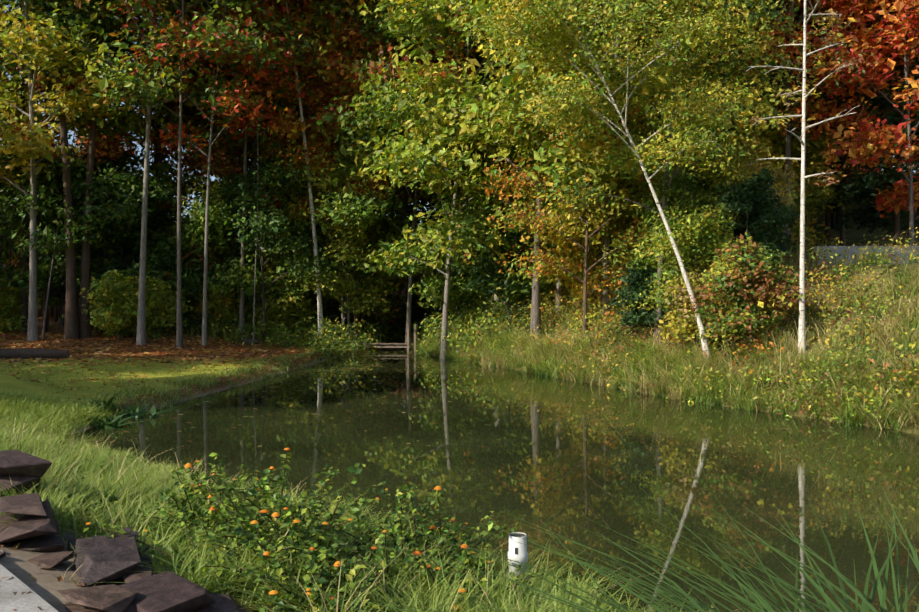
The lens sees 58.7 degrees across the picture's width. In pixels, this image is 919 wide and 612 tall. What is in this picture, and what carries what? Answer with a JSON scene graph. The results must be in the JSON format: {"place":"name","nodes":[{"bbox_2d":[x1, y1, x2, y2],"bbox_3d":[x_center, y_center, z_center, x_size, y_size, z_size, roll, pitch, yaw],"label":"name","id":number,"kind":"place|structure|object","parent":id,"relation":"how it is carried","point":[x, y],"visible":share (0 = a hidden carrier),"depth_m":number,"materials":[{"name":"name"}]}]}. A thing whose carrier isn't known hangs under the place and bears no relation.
{"place":"outdoors","nodes":[
{"label":"outdoors","id":0,"kind":"place"},
{"bbox_2d":[0,564,58,611],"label":"concrete path","id":1,"kind":"structure","parent":0,"point":[30,601],"depth_m":4.27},
{"bbox_2d":[0,0,915,223],"label":"sky","id":2,"kind":"structure","parent":0,"point":[212,178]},
{"bbox_2d":[0,194,918,611],"bbox_3d":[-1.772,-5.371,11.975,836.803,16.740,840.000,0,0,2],"label":"ground","id":3,"kind":"structure","parent":0,"point":[24,570],"depth_m":20.83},
{"bbox_2d":[0,279,28,333],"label":"bush","id":4,"kind":"object","parent":3,"relation":"on","point":[11,304],"visible":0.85,"depth_m":40.15,"materials":[{"name":"green plant"}]},
{"bbox_2d":[0,155,43,281],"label":"tree","id":5,"kind":"object","parent":3,"relation":"on","point":[4,232],"visible":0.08,"depth_m":44.10,"materials":[{"name":"green plant"}]},
{"bbox_2d":[0,450,51,496],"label":"slate rock","id":6,"kind":"object","parent":3,"relation":"on","point":[21,468],"visible":0.77,"depth_m":6.92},
{"bbox_2d":[0,493,64,551],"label":"slate rock","id":7,"kind":"object","parent":3,"relation":"on","point":[33,522],"visible":0.92,"depth_m":5.75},
{"bbox_2d":[0,185,79,326],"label":"tree","id":8,"kind":"object","parent":3,"relation":"on","point":[20,263],"depth_m":42.67,"materials":[{"name":"green plant"}]},
{"bbox_2d":[17,237,79,326],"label":"tree","id":9,"kind":"object","parent":3,"relation":"on","point":[53,300],"visible":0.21,"depth_m":42.85,"materials":[{"name":"green plant"}]},
{"bbox_2d":[27,551,73,567],"bbox_3d":[-2.714,1.669,5.370,0.361,0.089,0.229,0,0,28],"label":"slate rock","id":10,"kind":"object","parent":3,"relation":"on","point":[48,560],"visible":0.88,"depth_m":5.32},
{"bbox_2d":[0,65,134,338],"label":"tree","id":11,"kind":"object","parent":3,"relation":"on","point":[104,145],"visible":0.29,"depth_m":39.71,"materials":[{"name":"green plant"}]},
{"bbox_2d":[0,0,139,332],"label":"tree","id":12,"kind":"object","parent":3,"relation":"on","point":[24,290],"visible":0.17,"depth_m":39.66,"materials":[{"name":"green plant"}]},
{"bbox_2d":[0,141,140,331],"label":"tree","id":13,"kind":"object","parent":3,"relation":"on","point":[21,200],"visible":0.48,"depth_m":39.27,"materials":[{"name":"green plant"}]},
{"bbox_2d":[0,0,141,325],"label":"tree","id":14,"kind":"object","parent":3,"relation":"on","point":[69,137],"visible":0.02,"depth_m":42.31,"materials":[{"name":"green plant"}]},
{"bbox_2d":[0,158,147,304],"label":"tree","id":15,"kind":"object","parent":3,"relation":"on","point":[59,250],"visible":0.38,"depth_m":39.23,"materials":[{"name":"green plant"}]},
{"bbox_2d":[0,0,148,340],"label":"tree","id":16,"kind":"object","parent":3,"relation":"on","point":[43,144],"visible":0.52,"depth_m":36.72,"materials":[{"name":"green plant"}]},
{"bbox_2d":[0,0,180,337],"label":"tree","id":17,"kind":"object","parent":3,"relation":"on","point":[84,327],"visible":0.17,"depth_m":38.85,"materials":[{"name":"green plant"}]},
{"bbox_2d":[0,0,189,338],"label":"tree","id":18,"kind":"object","parent":3,"relation":"on","point":[71,326],"visible":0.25,"depth_m":38.26,"materials":[{"name":"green plant"}]},
{"bbox_2d":[57,584,137,611],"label":"slate rock","id":19,"kind":"object","parent":3,"relation":"on","point":[109,598],"visible":0.83,"depth_m":4.35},
{"bbox_2d":[0,0,211,256],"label":"tree","id":20,"kind":"object","parent":3,"relation":"on","point":[164,167],"visible":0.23,"depth_m":38.88,"materials":[{"name":"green plant"}]},
{"bbox_2d":[48,181,163,290],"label":"tree","id":21,"kind":"object","parent":3,"relation":"on","point":[125,241],"visible":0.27,"depth_m":40.89,"materials":[{"name":"green plant"}]},
{"bbox_2d":[45,47,167,332],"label":"tree","id":22,"kind":"object","parent":3,"relation":"on","point":[126,128],"visible":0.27,"depth_m":41.30,"materials":[{"name":"green plant"}]},
{"bbox_2d":[42,146,176,283],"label":"tree","id":23,"kind":"object","parent":3,"relation":"on","point":[127,160],"visible":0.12,"depth_m":41.91,"materials":[{"name":"green plant"}]},
{"bbox_2d":[71,526,152,586],"bbox_3d":[-2.256,1.675,5.272,0.519,0.313,1.063,0,0,-23],"label":"slate rock","id":24,"kind":"object","parent":3,"relation":"on","point":[111,553],"visible":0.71,"depth_m":5.14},
{"bbox_2d":[80,270,156,339],"bbox_3d":[-16.071,0.217,38.518,3.309,3.853,3.113,0,0,-23],"label":"bush","id":25,"kind":"object","parent":3,"relation":"on","point":[114,290],"visible":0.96,"depth_m":37.82,"materials":[{"name":"green plant"}]},
{"bbox_2d":[43,163,198,291],"bbox_3d":[-16.755,-2.618,40.343,6.879,9.063,7.055,0,0,27],"label":"tree","id":26,"kind":"object","parent":3,"relation":"on","point":[132,182],"visible":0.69,"depth_m":39.41,"materials":[{"name":"green plant"}]},
{"bbox_2d":[122,566,157,583],"bbox_3d":[-1.952,1.717,4.948,0.237,0.145,0.568,0,0,-21],"label":"slate rock","id":27,"kind":"object","parent":3,"relation":"on","point":[142,572],"visible":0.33,"depth_m":5.02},
{"bbox_2d":[106,218,175,270],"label":"tree","id":28,"kind":"object","parent":3,"relation":"on","point":[166,229],"visible":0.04,"depth_m":43.12,"materials":[{"name":"green plant"}]},
{"bbox_2d":[19,0,272,226],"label":"tree","id":29,"kind":"object","parent":3,"relation":"on","point":[164,156],"visible":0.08,"depth_m":42.21,"materials":[{"name":"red plant"}]},
{"bbox_2d":[20,0,285,344],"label":"tree","id":30,"kind":"object","parent":3,"relation":"on","point":[141,315],"visible":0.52,"depth_m":35.88,"materials":[{"name":"green plant"}]},
{"bbox_2d":[120,276,192,334],"bbox_3d":[-14.668,0.274,39.345,3.650,3.508,3.443,0,0,2],"label":"bush","id":31,"kind":"object","parent":3,"relation":"on","point":[159,296],"visible":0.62,"depth_m":38.91,"materials":[{"name":"green plant"}]},
{"bbox_2d":[126,232,214,330],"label":"tree","id":32,"kind":"object","parent":3,"relation":"on","point":[165,257],"visible":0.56,"depth_m":40.45,"materials":[{"name":"green plant"}]},
{"bbox_2d":[0,331,354,413],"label":"lawn grass and leaves","id":33,"kind":"structure","parent":3,"relation":"on","point":[163,355],"depth_m":30.54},
{"bbox_2d":[0,348,69,358],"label":"fallen log","id":34,"kind":"object","parent":33,"relation":"on","point":[22,353],"visible":0.92,"depth_m":29.16,"materials":[{"name":"wood"}]},
{"bbox_2d":[128,96,239,229],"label":"tree","id":35,"kind":"object","parent":3,"relation":"on","point":[164,150],"visible":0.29,"depth_m":43.99,"materials":[{"name":"green plant"}]},
{"bbox_2d":[74,0,295,347],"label":"tree","id":36,"kind":"object","parent":3,"relation":"on","point":[223,30],"visible":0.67,"depth_m":35.64,"materials":[{"name":"green plant"}]},
{"bbox_2d":[146,223,232,326],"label":"tree","id":37,"kind":"object","parent":3,"relation":"on","point":[200,259],"visible":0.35,"depth_m":41.12,"materials":[{"name":"green plant"}]},
{"bbox_2d":[0,515,387,609],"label":"pebbles and litter","id":38,"kind":"object","parent":3,"relation":"on","point":[66,537],"visible":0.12,"depth_m":5.02,"materials":[{"name":"stone"}]},
{"bbox_2d":[90,0,326,344],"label":"tree","id":39,"kind":"object","parent":3,"relation":"on","point":[214,99],"visible":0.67,"depth_m":37.23,"materials":[{"name":"green plant"}]},
{"bbox_2d":[58,344,369,428],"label":"lawn edge plants","id":40,"kind":"object","parent":3,"relation":"on","point":[129,410],"visible":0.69,"depth_m":19.28,"materials":[{"name":"green plant"}]},
{"bbox_2d":[186,274,249,329],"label":"bush","id":41,"kind":"object","parent":3,"relation":"on","point":[215,301],"visible":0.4,"depth_m":41.44,"materials":[{"name":"green plant"}]},
{"bbox_2d":[190,593,246,611],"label":"slate rock","id":42,"kind":"object","parent":3,"relation":"on","point":[225,603],"visible":0.44,"depth_m":4.64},
{"bbox_2d":[119,571,215,611],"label":"slate rock","id":43,"kind":"object","parent":42,"relation":"on","point":[165,591],"visible":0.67,"depth_m":4.53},
{"bbox_2d":[129,4,330,267],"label":"tree","id":44,"kind":"object","parent":3,"relation":"on","point":[174,118],"visible":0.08,"depth_m":42.61,"materials":[{"name":"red plant"}]},
{"bbox_2d":[161,179,301,328],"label":"tree","id":45,"kind":"object","parent":3,"relation":"on","point":[217,218],"visible":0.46,"depth_m":40.49,"materials":[{"name":"green plant"}]},
{"bbox_2d":[183,32,316,331],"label":"tree","id":46,"kind":"object","parent":3,"relation":"on","point":[263,156],"visible":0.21,"depth_m":41.31,"materials":[{"name":"green plant"}]},
{"bbox_2d":[136,0,368,338],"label":"tree","id":47,"kind":"object","parent":3,"relation":"on","point":[296,53],"visible":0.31,"depth_m":39.58,"materials":[{"name":"green plant"}]},
{"bbox_2d":[182,124,332,318],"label":"tree","id":48,"kind":"object","parent":3,"relation":"on","point":[203,196],"visible":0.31,"depth_m":42.48,"materials":[{"name":"green plant"}]},
{"bbox_2d":[209,1,312,344],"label":"tree","id":49,"kind":"object","parent":3,"relation":"on","point":[286,126],"visible":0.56,"depth_m":38.69,"materials":[{"name":"green plant"}]},
{"bbox_2d":[183,157,343,342],"bbox_3d":[-9.697,-2.537,39.719,7.166,9.716,6.377,0,0,37],"label":"tree","id":50,"kind":"object","parent":3,"relation":"on","point":[255,198],"visible":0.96,"depth_m":39.48,"materials":[{"name":"green plant"}]},
{"bbox_2d":[245,239,317,336],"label":"shrub","id":51,"kind":"object","parent":3,"relation":"on","point":[296,306],"visible":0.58,"depth_m":41.54,"materials":[{"name":"green plant"}]},
{"bbox_2d":[247,198,374,330],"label":"tree","id":52,"kind":"object","parent":3,"relation":"on","point":[366,293],"visible":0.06,"depth_m":44.28,"materials":[{"name":"green plant"}]},
{"bbox_2d":[285,0,341,344],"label":"tree","id":53,"kind":"object","parent":3,"relation":"on","point":[319,304],"visible":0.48,"depth_m":40.06,"materials":[{"name":"grey plant"}]},
{"bbox_2d":[83,448,546,611],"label":"lantana bush","id":54,"kind":"object","parent":3,"relation":"on","point":[295,525],"visible":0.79,"depth_m":5.77,"materials":[{"name":"green plant"}]},
{"bbox_2d":[271,217,391,327],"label":"tree","id":55,"kind":"object","parent":3,"relation":"on","point":[328,309],"visible":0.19,"depth_m":43.56,"materials":[{"name":"green plant"}]},
{"bbox_2d":[271,46,405,342],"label":"tree","id":56,"kind":"object","parent":3,"relation":"on","point":[313,101],"visible":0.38,"depth_m":40.39,"materials":[{"name":"green plant"}]},
{"bbox_2d":[250,144,434,335],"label":"tree","id":57,"kind":"object","parent":3,"relation":"on","point":[325,227],"visible":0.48,"depth_m":40.78,"materials":[{"name":"green plant"}]},
{"bbox_2d":[49,219,650,361],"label":"bank weeds","id":58,"kind":"object","parent":3,"relation":"on","point":[306,335],"visible":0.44,"depth_m":39.33,"materials":[{"name":"green plant"}]},
{"bbox_2d":[250,0,459,339],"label":"tree","id":59,"kind":"object","parent":3,"relation":"on","point":[352,34],"visible":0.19,"depth_m":40.88,"materials":[{"name":"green plant"}]},
{"bbox_2d":[302,186,408,340],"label":"tree","id":60,"kind":"object","parent":3,"relation":"on","point":[351,253],"visible":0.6,"depth_m":41.47,"materials":[{"name":"green plant"}]},
{"bbox_2d":[279,0,457,333],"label":"tree","id":61,"kind":"object","parent":3,"relation":"on","point":[318,38],"visible":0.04,"depth_m":43.71,"materials":[{"name":"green plant"}]},
{"bbox_2d":[309,177,431,334],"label":"tree","id":62,"kind":"object","parent":3,"relation":"on","point":[391,312],"visible":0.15,"depth_m":45.93,"materials":[{"name":"green plant"}]},
{"bbox_2d":[334,324,417,351],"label":"plank footbridge","id":63,"kind":"object","parent":3,"relation":"on","point":[407,345],"visible":0.6,"depth_m":40.70,"materials":[{"name":"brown wood"}]},
{"bbox_2d":[309,0,513,350],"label":"tree","id":64,"kind":"object","parent":3,"relation":"on","point":[359,206],"visible":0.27,"depth_m":39.12,"materials":[{"name":"green plant"}]},
{"bbox_2d":[397,218,452,315],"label":"tree","id":65,"kind":"object","parent":3,"relation":"on","point":[414,302],"depth_m":48.38,"materials":[{"name":"green plant"}]},
{"bbox_2d":[350,8,537,311],"bbox_3d":[2.329,-12.414,38.334,14.230,26.362,13.674,0,0,2],"label":"tree","id":66,"kind":"object","parent":3,"relation":"on","point":[380,51],"visible":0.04,"depth_m":36.59,"materials":[{"name":"green plant"}]},
{"bbox_2d":[316,0,579,358],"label":"tree","id":67,"kind":"object","parent":3,"relation":"on","point":[455,240],"visible":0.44,"depth_m":33.29,"materials":[{"name":"green plant"}]},
{"bbox_2d":[408,236,493,321],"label":"tree","id":68,"kind":"object","parent":3,"relation":"on","point":[435,287],"visible":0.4,"depth_m":38.85,"materials":[{"name":"green plant"}]},
{"bbox_2d":[417,143,490,311],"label":"tree","id":69,"kind":"object","parent":3,"relation":"on","point":[426,196],"depth_m":41.76,"materials":[{"name":"green plant"}]},
{"bbox_2d":[0,387,918,611],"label":"grass","id":70,"kind":"structure","parent":3,"relation":"on","point":[113,485],"depth_m":5.55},
{"bbox_2d":[435,149,550,278],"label":"tree","id":71,"kind":"object","parent":3,"relation":"on","point":[467,254],"visible":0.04,"depth_m":36.82,"materials":[{"name":"green plant"}]},
{"bbox_2d":[425,31,582,309],"bbox_3d":[2.583,-7.556,36.829,8.866,16.893,8.422,0,0,2],"label":"tree","id":72,"kind":"object","parent":3,"relation":"on","point":[463,50],"visible":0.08,"depth_m":37.53,"materials":[{"name":"green plant"}]},
{"bbox_2d":[446,208,566,327],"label":"tree","id":73,"kind":"object","parent":3,"relation":"on","point":[484,267],"visible":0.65,"depth_m":33.10,"materials":[{"name":"green plant"}]},
{"bbox_2d":[508,532,527,586],"bbox_3d":[0.425,2.005,5.963,0.146,0.670,0.146,0,0,2],"label":"pvc standpipe","id":74,"kind":"object","parent":3,"relation":"on","point":[517,552],"visible":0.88,"depth_m":5.91,"materials":[{"name":"white"}]},
{"bbox_2d":[339,0,700,338],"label":"tree","id":75,"kind":"object","parent":3,"relation":"on","point":[416,78],"visible":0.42,"depth_m":30.59,"materials":[{"name":"green plant"}]},
{"bbox_2d":[440,130,614,299],"bbox_3d":[3.012,-3.628,33.973,8.136,9.091,6.754,0,0,-23],"label":"tree","id":76,"kind":"object","parent":3,"relation":"on","point":[489,207],"visible":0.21,"depth_m":32.72,"materials":[{"name":"green plant"}]},
{"bbox_2d":[428,0,669,312],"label":"tree","id":77,"kind":"object","parent":3,"relation":"on","point":[467,92],"visible":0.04,"depth_m":30.71,"materials":[{"name":"green plant"}]},
{"bbox_2d":[515,174,656,308],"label":"tree","id":78,"kind":"object","parent":3,"relation":"on","point":[577,234],"visible":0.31,"depth_m":29.40,"materials":[{"name":"orange plant"}]},
{"bbox_2d":[480,78,712,339],"bbox_3d":[4.526,-3.021,27.759,7.635,9.570,6.594,0,0,-29],"label":"tree","id":79,"kind":"object","parent":3,"relation":"on","point":[556,264],"visible":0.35,"depth_m":27.62,"materials":[{"name":"green plant"}]},
{"bbox_2d":[454,0,778,320],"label":"tree","id":80,"kind":"object","parent":3,"relation":"on","point":[559,154],"visible":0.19,"depth_m":26.22,"materials":[{"name":"green plant"}]},
{"bbox_2d":[458,0,782,359],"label":"tree","id":81,"kind":"object","parent":3,"relation":"on","point":[564,37],"visible":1,"depth_m":20.31,"materials":[{"name":"green plant"}]},
{"bbox_2d":[606,257,675,340],"bbox_3d":[5.542,0.017,24.567,2.302,3.115,2.613,0,0,2],"label":"shrub","id":82,"kind":"object","parent":3,"relation":"on","point":[637,287],"visible":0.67,"depth_m":24.19,"materials":[{"name":"green plant"}]},
{"bbox_2d":[408,216,918,430],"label":"bank weeds","id":83,"kind":"object","parent":3,"relation":"on","point":[901,381],"visible":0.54,"depth_m":19.63,"materials":[{"name":"green plant"}]},
{"bbox_2d":[636,176,696,264],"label":"tree","id":84,"kind":"object","parent":3,"relation":"on","point":[651,220],"visible":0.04,"depth_m":25.88,"materials":[{"name":"green plant"}]},
{"bbox_2d":[624,166,728,317],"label":"tree","id":85,"kind":"object","parent":3,"relation":"on","point":[677,189],"visible":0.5,"depth_m":23.78,"materials":[{"name":"green plant"}]},
{"bbox_2d":[492,0,865,343],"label":"tree","id":86,"kind":"object","parent":3,"relation":"on","point":[745,79],"visible":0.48,"depth_m":23.16,"materials":[{"name":"green plant"}]},
{"bbox_2d":[606,53,752,196],"bbox_3d":[8.313,-5.936,32.616,6.389,9.096,6.288,0,0,2],"label":"tree","id":87,"kind":"object","parent":3,"relation":"on","point":[722,74],"visible":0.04,"depth_m":31.72,"materials":[{"name":"green plant"}]},
{"bbox_2d":[630,202,757,350],"bbox_3d":[6.105,-0.419,21.093,3.259,4.588,3.447,0,0,2],"label":"shrub","id":88,"kind":"object","parent":3,"relation":"on","point":[685,234],"visible":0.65,"depth_m":21.29,"materials":[{"name":"green plant"}]},
{"bbox_2d":[655,247,734,333],"bbox_3d":[6.551,-0.050,21.953,2.050,3.213,2.385,0,0,-22],"label":"shrub","id":89,"kind":"object","parent":3,"relation":"on","point":[667,309],"visible":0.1,"depth_m":21.82,"materials":[{"name":"green plant"}]},
{"bbox_2d":[658,259,744,349],"bbox_3d":[6.408,0.246,21.375,2.238,3.101,2.335,0,0,28],"label":"shrub","id":90,"kind":"object","parent":3,"relation":"on","point":[687,326],"visible":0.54,"depth_m":21.12,"materials":[{"name":"green plant"}]},
{"bbox_2d":[669,146,786,248],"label":"tree","id":91,"kind":"object","parent":3,"relation":"on","point":[719,179],"visible":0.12,"depth_m":24.37,"materials":[{"name":"green plant"}]},
{"bbox_2d":[677,168,799,288],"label":"tree","id":92,"kind":"object","parent":3,"relation":"on","point":[741,193],"visible":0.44,"depth_m":22.22,"materials":[{"name":"green plant"}]},
{"bbox_2d":[704,245,776,335],"bbox_3d":[7.158,-0.158,21.334,2.208,2.933,2.003,0,0,27],"label":"shrub","id":93,"kind":"object","parent":3,"relation":"on","point":[721,261],"visible":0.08,"depth_m":20.99,"materials":[{"name":"green plant"}]},
{"bbox_2d":[686,232,810,357],"bbox_3d":[7.008,0.034,19.653,3.124,3.606,2.592,0,0,-13],"label":"shrub","id":94,"kind":"object","parent":3,"relation":"on","point":[752,260],"visible":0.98,"depth_m":19.34,"materials":[{"name":"green plant"}]},
{"bbox_2d":[701,134,807,236],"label":"tree","id":95,"kind":"object","parent":3,"relation":"on","point":[752,163],"visible":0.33,"depth_m":24.21,"materials":[{"name":"green plant"}]},
{"bbox_2d":[712,179,799,265],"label":"tree","id":96,"kind":"object","parent":3,"relation":"on","point":[753,219],"visible":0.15,"depth_m":23.38,"materials":[{"name":"green plant"}]},
{"bbox_2d":[722,124,843,247],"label":"tree","id":97,"kind":"object","parent":3,"relation":"on","point":[813,165],"visible":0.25,"depth_m":30.52,"materials":[{"name":"green plant"}]},
{"bbox_2d":[649,0,918,264],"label":"tree","id":98,"kind":"object","parent":3,"relation":"on","point":[879,31],"visible":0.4,"depth_m":27.43,"materials":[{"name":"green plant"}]},
{"bbox_2d":[731,77,847,246],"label":"tree","id":99,"kind":"object","parent":3,"relation":"on","point":[818,146],"visible":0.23,"depth_m":30.30,"materials":[{"name":"green plant"}]},
{"bbox_2d":[727,0,867,117],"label":"tree","id":100,"kind":"object","parent":3,"relation":"on","point":[795,6],"visible":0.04,"depth_m":33.57,"materials":[{"name":"green plant"}]},
{"bbox_2d":[712,0,886,230],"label":"tree","id":101,"kind":"object","parent":3,"relation":"on","point":[837,228],"visible":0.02,"depth_m":35.61,"materials":[{"name":"brown plant"}]},
{"bbox_2d":[747,0,877,353],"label":"tree","id":102,"kind":"object","parent":3,"relation":"on","point":[801,330],"visible":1,"depth_m":18.70,"materials":[{"name":"white plant"}]},
{"bbox_2d":[774,141,856,230],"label":"tree","id":103,"kind":"object","parent":3,"relation":"on","point":[829,196],"visible":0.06,"depth_m":32.90,"materials":[{"name":"green plant"}]},
{"bbox_2d":[738,0,918,245],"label":"tree","id":104,"kind":"object","parent":3,"relation":"on","point":[863,195],"visible":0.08,"depth_m":31.99,"materials":[{"name":"red plant"}]},
{"bbox_2d":[769,0,918,245],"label":"tree","id":105,"kind":"object","parent":3,"relation":"on","point":[908,196],"visible":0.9,"depth_m":26.51,"materials":[{"name":"red plant"}]},
{"bbox_2d":[806,41,912,244],"bbox_3d":[16.313,-6.658,34.572,5.387,9.229,5.485,0,0,2],"label":"tree","id":106,"kind":"object","parent":3,"relation":"on","point":[842,229],"visible":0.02,"depth_m":34.18,"materials":[{"name":"red plant"}]},
{"bbox_2d":[810,0,918,245],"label":"tree","id":107,"kind":"object","parent":3,"relation":"on","point":[895,116],"visible":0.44,"depth_m":30.02,"materials":[{"name":"red plant"}]},
{"bbox_2d":[841,5,918,144],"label":"tree","id":108,"kind":"object","parent":3,"relation":"on","point":[885,113],"visible":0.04,"depth_m":32.39,"materials":[{"name":"red plant"}]},
{"bbox_2d":[71,348,918,611],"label":"pond water","id":109,"kind":"structure","parent":0,"point":[531,448],"depth_m":11.72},
{"bbox_2d":[110,348,552,446],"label":"floating leaves","id":110,"kind":"object","parent":109,"relation":"on","point":[345,385],"visible":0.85,"depth_m":25.77,"materials":[{"name":"green plant"}]},
{"bbox_2d":[813,246,918,266],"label":"wall","id":111,"kind":"structure","parent":0,"point":[849,251],"depth_m":24.36,"materials":[{"name":"stone"}]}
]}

